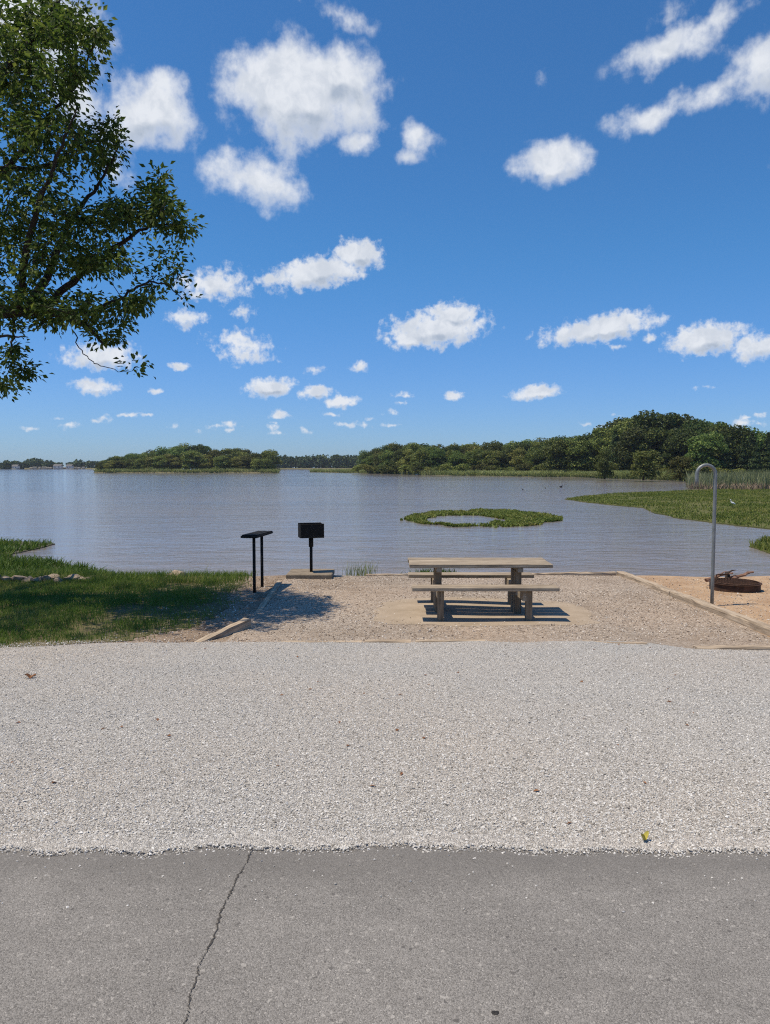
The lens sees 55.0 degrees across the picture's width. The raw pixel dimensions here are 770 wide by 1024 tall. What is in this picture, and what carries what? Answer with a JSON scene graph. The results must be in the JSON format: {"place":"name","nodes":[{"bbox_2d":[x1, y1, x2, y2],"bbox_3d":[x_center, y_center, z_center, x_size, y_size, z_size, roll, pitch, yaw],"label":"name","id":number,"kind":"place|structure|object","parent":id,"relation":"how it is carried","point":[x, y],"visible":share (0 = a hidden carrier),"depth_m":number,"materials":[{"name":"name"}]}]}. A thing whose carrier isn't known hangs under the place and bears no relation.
{"place":"outdoors","nodes":[
{"label":"outdoors","id":0,"kind":"place"},
{"bbox_2d":[2,541,65,569],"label":"mud bank","id":1,"kind":"structure","parent":0,"point":[31,549],"depth_m":25.48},
{"bbox_2d":[0,537,115,573],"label":"marsh plants","id":2,"kind":"object","parent":1,"relation":"on","point":[17,563],"visible":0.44,"depth_m":21.20,"materials":[{"name":"plant"}]},
{"bbox_2d":[0,574,251,647],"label":"lawn","id":3,"kind":"structure","parent":0,"point":[146,614],"depth_m":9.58,"materials":[{"name":"plant"}]},
{"bbox_2d":[0,0,207,402],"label":"shade tree","id":4,"kind":"object","parent":3,"relation":"on","point":[24,53],"visible":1,"depth_m":9.45,"materials":[{"name":"green plant"}]},
{"bbox_2d":[0,567,259,583],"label":"bank grass","id":5,"kind":"structure","parent":0,"point":[127,574],"depth_m":13.15,"materials":[{"name":"plant"}]},
{"bbox_2d":[94,472,275,472],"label":"island","id":6,"kind":"structure","parent":0,"point":[184,472],"depth_m":309.37,"materials":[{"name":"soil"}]},
{"bbox_2d":[130,457,147,469],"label":"broadleaf tree","id":7,"kind":"object","parent":6,"relation":"on","point":[139,463],"visible":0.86,"depth_m":313.21,"materials":[{"name":"green plant"}]},
{"bbox_2d":[149,455,167,469],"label":"willow tree","id":8,"kind":"object","parent":6,"relation":"on","point":[158,461],"visible":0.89,"depth_m":312.49,"materials":[{"name":"green plant"}]},
{"bbox_2d":[153,446,171,466],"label":"broadleaf tree","id":9,"kind":"object","parent":6,"relation":"on","point":[161,451],"visible":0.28,"depth_m":320.70,"materials":[{"name":"green plant"}]},
{"bbox_2d":[160,454,179,469],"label":"willow tree","id":10,"kind":"object","parent":6,"relation":"on","point":[169,464],"visible":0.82,"depth_m":314.50,"materials":[{"name":"green plant"}]},
{"bbox_2d":[168,446,186,467],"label":"broadleaf tree","id":11,"kind":"object","parent":6,"relation":"on","point":[177,449],"visible":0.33,"depth_m":318.96,"materials":[{"name":"green plant"}]},
{"bbox_2d":[92,467,283,472],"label":"island reeds","id":12,"kind":"object","parent":6,"relation":"on","point":[186,470],"visible":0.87,"depth_m":310.46,"materials":[{"name":"plant"}]},
{"bbox_2d":[180,449,209,469],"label":"willow tree","id":13,"kind":"object","parent":6,"relation":"on","point":[191,457],"visible":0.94,"depth_m":313.29,"materials":[{"name":"green plant"}]},
{"bbox_2d":[183,444,207,467],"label":"broadleaf tree","id":14,"kind":"object","parent":6,"relation":"on","point":[195,448],"visible":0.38,"depth_m":320.92,"materials":[{"name":"green plant"}]},
{"bbox_2d":[194,454,213,469],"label":"willow tree","id":15,"kind":"object","parent":6,"relation":"on","point":[205,464],"visible":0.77,"depth_m":315.19,"materials":[{"name":"green plant"}]},
{"bbox_2d":[212,455,229,469],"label":"willow tree","id":16,"kind":"object","parent":6,"relation":"on","point":[218,463],"visible":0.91,"depth_m":313.08,"materials":[{"name":"green plant"}]},
{"bbox_2d":[219,448,238,467],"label":"willow tree","id":17,"kind":"object","parent":6,"relation":"on","point":[228,452],"visible":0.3,"depth_m":323.35,"materials":[{"name":"green plant"}]},
{"bbox_2d":[226,456,246,468],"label":"willow tree","id":18,"kind":"object","parent":6,"relation":"on","point":[236,458],"visible":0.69,"depth_m":315.62,"materials":[{"name":"green plant"}]},
{"bbox_2d":[235,456,252,468],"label":"willow tree","id":19,"kind":"object","parent":6,"relation":"on","point":[246,460],"visible":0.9,"depth_m":314.98,"materials":[{"name":"green plant"}]},
{"bbox_2d":[250,458,264,470],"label":"willow tree","id":20,"kind":"object","parent":6,"relation":"on","point":[255,464],"visible":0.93,"depth_m":313.23,"materials":[{"name":"green plant"}]},
{"bbox_2d":[258,459,273,470],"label":"willow tree","id":21,"kind":"object","parent":6,"relation":"on","point":[267,464],"visible":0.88,"depth_m":314.98,"materials":[{"name":"green plant"}]},
{"bbox_2d":[261,450,275,468],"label":"willow tree","id":22,"kind":"object","parent":6,"relation":"on","point":[268,455],"visible":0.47,"depth_m":322.90,"materials":[{"name":"green plant"}]},
{"bbox_2d":[263,449,283,471],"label":"willow tree","id":23,"kind":"object","parent":6,"relation":"on","point":[277,459],"visible":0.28,"depth_m":335.36,"materials":[{"name":"green plant"}]},
{"bbox_2d":[280,468,350,468],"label":"shore","id":24,"kind":"structure","parent":0,"point":[313,468],"depth_m":687.64,"materials":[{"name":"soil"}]},
{"bbox_2d":[273,454,363,467],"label":"woods","id":25,"kind":"object","parent":24,"relation":"on","point":[333,461],"visible":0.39,"depth_m":701.66,"materials":[{"name":"green plant"}]},
{"bbox_2d":[0,845,769,1023],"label":"road","id":26,"kind":"structure","parent":0,"point":[582,948],"depth_m":2.51,"materials":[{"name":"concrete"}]},
{"bbox_2d":[0,844,759,920],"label":"stray stones","id":27,"kind":"object","parent":26,"relation":"on","point":[349,865],"visible":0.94,"depth_m":2.89,"materials":[{"name":"stone"}]},
{"bbox_2d":[0,637,769,859],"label":"gravel lot","id":28,"kind":"structure","parent":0,"point":[240,836],"depth_m":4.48,"materials":[{"name":"gravel"}]},
{"bbox_2d":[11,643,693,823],"bbox_3d":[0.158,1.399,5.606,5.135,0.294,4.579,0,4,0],"label":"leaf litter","id":29,"kind":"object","parent":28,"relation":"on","point":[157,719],"visible":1,"depth_m":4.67,"materials":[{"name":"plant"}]},
{"bbox_2d":[0,467,769,576],"bbox_3d":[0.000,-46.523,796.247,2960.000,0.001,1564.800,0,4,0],"label":"lake water","id":30,"kind":"structure","parent":0,"point":[140,522],"depth_m":35.82,"materials":[{"name":"liquid"}]},
{"bbox_2d":[400,508,562,527],"bbox_3d":[5.300,0.214,41.535,9.022,0.170,14.411,0,4,0],"label":"floating weed ring","id":31,"kind":"object","parent":30,"relation":"on","point":[514,517],"visible":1,"depth_m":40.38,"materials":[{"name":"plant"}]},
{"bbox_2d":[684,468,769,488],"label":"reeds","id":32,"kind":"object","parent":30,"relation":"in","point":[750,477],"visible":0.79,"depth_m":97.87,"materials":[{"name":"plant"}]},
{"bbox_2d":[0,0,769,466],"label":"sky","id":33,"kind":"structure","parent":0,"point":[431,222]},
{"bbox_2d":[50,575,769,645],"bbox_3d":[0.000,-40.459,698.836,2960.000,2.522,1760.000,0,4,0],"label":"ground","id":34,"kind":"structure","parent":0,"point":[686,585],"depth_m":10.83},
{"bbox_2d":[195,618,250,641],"bbox_3d":[-1.921,1.474,8.393,0.111,0.214,1.258,2,9,24],"label":"timber","id":35,"kind":"object","parent":34,"relation":"on","point":[239,625],"visible":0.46,"depth_m":8.58,"materials":[{"name":"wood"}]},
{"bbox_2d":[241,531,272,592],"bbox_3d":[-2.058,0.840,11.954,0.260,1.012,0.867,1,4,8],"label":"serving stand","id":36,"kind":"object","parent":34,"relation":"on","point":[256,534],"visible":0.91,"depth_m":11.67,"materials":[{"name":"black metal"}]},
{"bbox_2d":[255,580,281,612],"bbox_3d":[-1.750,1.319,11.253,0.108,0.136,2.802,0,4,-2],"label":"timber","id":37,"kind":"object","parent":34,"relation":"on","point":[270,595],"visible":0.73,"depth_m":11.12,"materials":[{"name":"wood"}]},
{"bbox_2d":[342,561,381,575],"bbox_3d":[-0.464,1.046,13.875,0.800,0.395,0.626,-1,4,-20],"label":"grass tuft","id":38,"kind":"object","parent":34,"relation":"on","point":[357,570],"visible":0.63,"depth_m":13.83,"materials":[{"name":"plant"}]},
{"bbox_2d":[366,573,407,575],"bbox_3d":[0.925,1.196,13.470,2.550,0.154,0.129,0,4,0],"label":"timber","id":39,"kind":"object","parent":34,"relation":"on","point":[386,574],"visible":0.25,"depth_m":13.42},
{"bbox_2d":[105,576,769,642],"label":"earth pebbles","id":40,"kind":"object","parent":34,"relation":"on","point":[284,578],"visible":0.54,"depth_m":10.36,"materials":[{"name":"gravel"}]},
{"bbox_2d":[225,575,769,648],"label":"gravel pad","id":41,"kind":"object","parent":34,"relation":"on","point":[333,604],"visible":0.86,"depth_m":9.61,"materials":[{"name":"gravel"}]},
{"bbox_2d":[286,569,334,578],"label":"concrete slab","id":42,"kind":"structure","parent":41,"relation":"on","point":[308,574],"depth_m":12.94,"materials":[{"name":"concrete"}]},
{"bbox_2d":[298,522,323,571],"bbox_3d":[-1.324,0.647,13.253,0.420,0.894,0.318,-1,4,-15],"label":"charcoal grill","id":43,"kind":"object","parent":42,"relation":"on","point":[310,531],"visible":1,"depth_m":13.12,"materials":[{"name":"black metal"}]},
{"bbox_2d":[279,640,361,642],"bbox_3d":[-0.703,1.472,8.059,0.903,0.135,0.108,0,4,1],"label":"timber","id":44,"kind":"object","parent":41,"relation":"on","point":[326,641],"visible":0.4,"depth_m":8.06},
{"bbox_2d":[365,639,410,642],"bbox_3d":[0.031,1.459,8.043,0.503,0.132,0.111,0,4,2],"label":"timber","id":45,"kind":"object","parent":41,"relation":"on","point":[393,641],"visible":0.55,"depth_m":8.00,"materials":[{"name":"wood"}]},
{"bbox_2d":[416,639,485,641],"bbox_3d":[0.714,1.450,8.028,0.760,0.134,0.115,0,4,4],"label":"timber","id":46,"kind":"object","parent":41,"relation":"on","point":[452,640],"visible":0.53,"depth_m":8.01,"materials":[{"name":"wood"}]},
{"bbox_2d":[373,597,600,626],"bbox_3d":[1.300,1.333,9.957,2.930,0.064,2.111,0,4,0],"label":"sand patch","id":47,"kind":"object","parent":41,"relation":"on","point":[471,611],"visible":0.91,"depth_m":9.75,"materials":[{"name":"sand"}]},
{"bbox_2d":[408,558,559,620],"bbox_3d":[1.240,1.022,9.902,1.856,0.747,1.545,0,4,0],"label":"picnic table","id":48,"kind":"object","parent":47,"relation":"on","point":[518,592],"visible":0.88,"depth_m":9.62,"materials":[{"name":"brown wood"}]},
{"bbox_2d":[231,575,768,641],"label":"pad stones","id":49,"kind":"object","parent":41,"relation":"on","point":[493,597],"visible":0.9,"depth_m":9.78,"materials":[{"name":"gravel"}]},
{"bbox_2d":[532,571,615,575],"bbox_3d":[3.225,1.175,13.477,1.951,0.154,0.124,-1,4,-1],"label":"timber","id":50,"kind":"object","parent":34,"relation":"on","point":[611,573],"visible":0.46,"depth_m":13.44,"materials":[{"name":"wood"}]},
{"bbox_2d":[616,571,674,595],"bbox_3d":[4.328,1.216,12.374,0.145,0.178,2.351,0,3,-1],"label":"timber","id":51,"kind":"object","parent":34,"relation":"on","point":[657,587],"visible":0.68,"depth_m":12.19,"materials":[{"name":"wood"}]},
{"bbox_2d":[695,463,716,603],"bbox_3d":[4.453,0.393,10.315,0.305,2.138,0.046,0,4,0],"label":"lantern pole","id":52,"kind":"object","parent":34,"relation":"on","point":[700,467],"visible":0.97,"depth_m":10.28,"materials":[{"name":"metal"}]},
{"bbox_2d":[670,591,769,636],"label":"timber","id":53,"kind":"object","parent":34,"relation":"on","point":[753,624],"visible":0.73,"depth_m":9.50,"materials":[{"name":"wood"}]},
{"bbox_2d":[693,645,769,649],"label":"timber","id":54,"kind":"object","parent":34,"relation":"on","point":[750,647],"visible":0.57,"depth_m":7.54,"materials":[{"name":"wood"}]},
{"bbox_2d":[708,573,761,592],"bbox_3d":[5.611,1.148,11.867,0.790,0.257,0.790,0,4,0],"label":"fire ring","id":55,"kind":"object","parent":34,"relation":"on","point":[736,585],"visible":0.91,"depth_m":11.66,"materials":[{"name":"metal"}]},
{"bbox_2d":[326,472,676,480],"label":"shore","id":56,"kind":"structure","parent":0,"point":[507,476],"depth_m":202.69,"materials":[{"name":"soil"}]},
{"bbox_2d":[371,451,384,472],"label":"willow tree","id":57,"kind":"object","parent":56,"relation":"on","point":[377,461],"visible":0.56,"depth_m":273.09,"materials":[{"name":"green plant"}]},
{"bbox_2d":[378,450,399,472],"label":"broadleaf tree","id":58,"kind":"object","parent":56,"relation":"on","point":[388,456],"visible":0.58,"depth_m":266.77,"materials":[{"name":"green plant"}]},
{"bbox_2d":[388,449,410,471],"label":"broadleaf tree","id":59,"kind":"object","parent":56,"relation":"on","point":[400,453],"visible":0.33,"depth_m":259.52,"materials":[{"name":"green plant"}]},
{"bbox_2d":[395,448,419,471],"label":"willow tree","id":60,"kind":"object","parent":56,"relation":"on","point":[407,457],"visible":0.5,"depth_m":254.38,"materials":[{"name":"green plant"}]},
{"bbox_2d":[402,442,428,456],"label":"broadleaf tree","id":61,"kind":"object","parent":56,"relation":"on","point":[414,446],"visible":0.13,"depth_m":267.44,"materials":[{"name":"green plant"}]},
{"bbox_2d":[409,448,432,469],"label":"broadleaf tree","id":62,"kind":"object","parent":56,"relation":"on","point":[421,454],"visible":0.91,"depth_m":241.88,"materials":[{"name":"green plant"}]},
{"bbox_2d":[424,448,446,468],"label":"broadleaf tree","id":63,"kind":"object","parent":56,"relation":"on","point":[436,455],"visible":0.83,"depth_m":241.49,"materials":[{"name":"green plant"}]},
{"bbox_2d":[441,444,462,463],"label":"broadleaf tree","id":64,"kind":"object","parent":56,"relation":"on","point":[454,448],"visible":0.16,"depth_m":256.22,"materials":[{"name":"green plant"}]},
{"bbox_2d":[446,450,468,470],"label":"broadleaf tree","id":65,"kind":"object","parent":56,"relation":"on","point":[456,456],"visible":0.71,"depth_m":237.79,"materials":[{"name":"green plant"}]},
{"bbox_2d":[464,448,482,469],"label":"broadleaf tree","id":66,"kind":"object","parent":56,"relation":"on","point":[471,457],"visible":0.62,"depth_m":238.07,"materials":[{"name":"green plant"}]},
{"bbox_2d":[476,450,493,468],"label":"willow tree","id":67,"kind":"object","parent":56,"relation":"on","point":[481,456],"visible":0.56,"depth_m":235.74,"materials":[{"name":"green plant"}]},
{"bbox_2d":[479,442,502,451],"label":"broadleaf tree","id":68,"kind":"object","parent":56,"relation":"on","point":[493,447],"visible":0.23,"depth_m":249.16,"materials":[{"name":"green plant"}]},
{"bbox_2d":[485,449,503,468],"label":"willow tree","id":69,"kind":"object","parent":56,"relation":"on","point":[497,458],"visible":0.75,"depth_m":233.74,"materials":[{"name":"green plant"}]},
{"bbox_2d":[310,470,684,480],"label":"shore fringe","id":70,"kind":"object","parent":56,"relation":"on","point":[542,475],"visible":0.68,"depth_m":201.45,"materials":[{"name":"plant"}]},
{"bbox_2d":[309,468,686,480],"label":"shore reeds","id":71,"kind":"object","parent":56,"relation":"on","point":[560,472],"visible":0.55,"depth_m":202.39,"materials":[{"name":"plant"}]},
{"bbox_2d":[496,448,518,469],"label":"broadleaf tree","id":72,"kind":"object","parent":56,"relation":"on","point":[505,458],"visible":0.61,"depth_m":233.88,"materials":[{"name":"green plant"}]},
{"bbox_2d":[506,447,529,470],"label":"willow tree","id":73,"kind":"object","parent":56,"relation":"on","point":[517,459],"visible":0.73,"depth_m":230.19,"materials":[{"name":"green plant"}]},
{"bbox_2d":[514,462,533,470],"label":"shrub","id":74,"kind":"object","parent":56,"relation":"on","point":[523,467],"visible":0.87,"depth_m":219.23,"materials":[{"name":"green plant"}]},
{"bbox_2d":[515,442,534,463],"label":"broadleaf tree","id":75,"kind":"object","parent":56,"relation":"on","point":[526,446],"visible":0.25,"depth_m":240.88,"materials":[{"name":"green plant"}]},
{"bbox_2d":[522,447,550,469],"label":"broadleaf tree","id":76,"kind":"object","parent":56,"relation":"on","point":[534,455],"visible":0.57,"depth_m":223.84,"materials":[{"name":"green plant"}]},
{"bbox_2d":[538,438,576,470],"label":"broadleaf tree","id":77,"kind":"object","parent":56,"relation":"on","point":[557,459],"visible":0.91,"depth_m":201.50,"materials":[{"name":"green plant"}]},
{"bbox_2d":[560,438,596,470],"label":"broadleaf tree","id":78,"kind":"object","parent":56,"relation":"on","point":[581,451],"visible":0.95,"depth_m":199.79,"materials":[{"name":"green plant"}]},
{"bbox_2d":[594,449,616,478],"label":"willow tree","id":79,"kind":"object","parent":56,"relation":"on","point":[604,465],"visible":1,"depth_m":147.06,"materials":[{"name":"green plant"}]},
{"bbox_2d":[588,425,624,470],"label":"broadleaf tree","id":80,"kind":"object","parent":56,"relation":"on","point":[603,440],"visible":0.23,"depth_m":202.92,"materials":[{"name":"green plant"}]},
{"bbox_2d":[589,416,629,438],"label":"broadleaf tree","id":81,"kind":"object","parent":56,"relation":"on","point":[611,424],"visible":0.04,"depth_m":212.89,"materials":[{"name":"green plant"}]},
{"bbox_2d":[608,428,624,465],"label":"cedar tree","id":82,"kind":"object","parent":56,"relation":"on","point":[615,437],"visible":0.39,"depth_m":192.02,"materials":[{"name":"green plant"}]},
{"bbox_2d":[609,418,635,462],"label":"broadleaf tree","id":83,"kind":"object","parent":56,"relation":"on","point":[620,426],"visible":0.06,"depth_m":197.04,"materials":[{"name":"green plant"}]},
{"bbox_2d":[608,425,656,471],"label":"broadleaf tree","id":84,"kind":"object","parent":56,"relation":"on","point":[628,444],"visible":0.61,"depth_m":178.84,"materials":[{"name":"green plant"}]},
{"bbox_2d":[628,449,663,479],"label":"willow tree","id":85,"kind":"object","parent":56,"relation":"on","point":[640,467],"visible":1,"depth_m":136.65,"materials":[{"name":"green plant"}]},
{"bbox_2d":[621,410,682,462],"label":"broadleaf tree","id":86,"kind":"object","parent":56,"relation":"on","point":[652,419],"visible":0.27,"depth_m":183.23,"materials":[{"name":"green plant"}]},
{"bbox_2d":[629,427,680,468],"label":"broadleaf tree","id":87,"kind":"object","parent":56,"relation":"on","point":[658,436],"visible":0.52,"depth_m":176.34,"materials":[{"name":"green plant"}]},
{"bbox_2d":[658,427,697,468],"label":"broadleaf tree","id":88,"kind":"object","parent":56,"relation":"on","point":[678,439],"visible":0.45,"depth_m":171.33,"materials":[{"name":"green plant"}]},
{"bbox_2d":[665,456,692,479],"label":"willow tree","id":89,"kind":"object","parent":56,"relation":"on","point":[682,463],"visible":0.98,"depth_m":136.76,"materials":[{"name":"green plant"}]},
{"bbox_2d":[661,413,697,444],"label":"broadleaf tree","id":90,"kind":"object","parent":56,"relation":"on","point":[688,417],"visible":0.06,"depth_m":187.22,"materials":[{"name":"green plant"}]},
{"bbox_2d":[674,418,722,471],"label":"broadleaf tree","id":91,"kind":"object","parent":56,"relation":"on","point":[698,428],"visible":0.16,"depth_m":175.68,"materials":[{"name":"green plant"}]},
{"bbox_2d":[684,431,728,474],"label":"broadleaf tree","id":92,"kind":"object","parent":56,"relation":"on","point":[703,447],"visible":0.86,"depth_m":163.09,"materials":[{"name":"green plant"}]},
{"bbox_2d":[696,419,726,473],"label":"broadleaf tree","id":93,"kind":"object","parent":56,"relation":"on","point":[719,423],"visible":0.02,"depth_m":189.14,"materials":[{"name":"green plant"}]},
{"bbox_2d":[719,437,734,471],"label":"cedar tree","id":94,"kind":"object","parent":56,"relation":"on","point":[726,458],"visible":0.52,"depth_m":166.44,"materials":[{"name":"green plant"}]},
{"bbox_2d":[704,424,753,468],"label":"broadleaf tree","id":95,"kind":"object","parent":56,"relation":"on","point":[731,433],"visible":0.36,"depth_m":170.48,"materials":[{"name":"green plant"}]},
{"bbox_2d":[736,443,748,470],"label":"cedar tree","id":96,"kind":"object","parent":56,"relation":"on","point":[742,460],"visible":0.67,"depth_m":166.80,"materials":[{"name":"green plant"}]},
{"bbox_2d":[746,431,759,468],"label":"cedar tree","id":97,"kind":"object","parent":56,"relation":"on","point":[752,438],"visible":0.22,"depth_m":181.37,"materials":[{"name":"green plant"}]},
{"bbox_2d":[747,442,764,472],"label":"cedar tree","id":98,"kind":"object","parent":56,"relation":"on","point":[755,459],"visible":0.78,"depth_m":161.72,"materials":[{"name":"green plant"}]},
{"bbox_2d":[745,426,766,457],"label":"broadleaf tree","id":99,"kind":"object","parent":56,"relation":"on","point":[760,438],"visible":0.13,"depth_m":187.70,"materials":[{"name":"green plant"}]},
{"bbox_2d":[760,432,769,463],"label":"cedar tree","id":100,"kind":"object","parent":56,"relation":"on","point":[764,446],"visible":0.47,"depth_m":172.96,"materials":[{"name":"green plant"}]},
{"bbox_2d":[762,442,769,472],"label":"cedar tree","id":101,"kind":"object","parent":56,"relation":"on","point":[766,463],"visible":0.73,"depth_m":163.21,"materials":[{"name":"green plant"}]},
{"bbox_2d":[565,488,769,528],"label":"mud flat","id":102,"kind":"structure","parent":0,"point":[706,511],"depth_m":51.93,"materials":[{"name":"plant"}]},
{"bbox_2d":[685,480,769,489],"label":"reed fringe","id":103,"kind":"object","parent":102,"relation":"on","point":[756,485],"visible":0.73,"depth_m":89.68,"materials":[{"name":"plant"}]},
{"bbox_2d":[749,542,769,553],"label":"mud spit","id":104,"kind":"structure","parent":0,"point":[762,549],"depth_m":25.48,"materials":[{"name":"plant"}]},
{"bbox_2d":[745,535,769,551],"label":"marsh tuft bed","id":105,"kind":"object","parent":104,"relation":"on","point":[763,545],"visible":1,"depth_m":26.01,"materials":[{"name":"plant"}]},
{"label":"far left shore","id":106,"kind":"structure","parent":0,"visible":0},
{"bbox_2d":[0,458,100,468],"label":"woods","id":107,"kind":"object","parent":106,"relation":"on","point":[27,463],"visible":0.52,"depth_m":703.20,"materials":[{"name":"green plant"}]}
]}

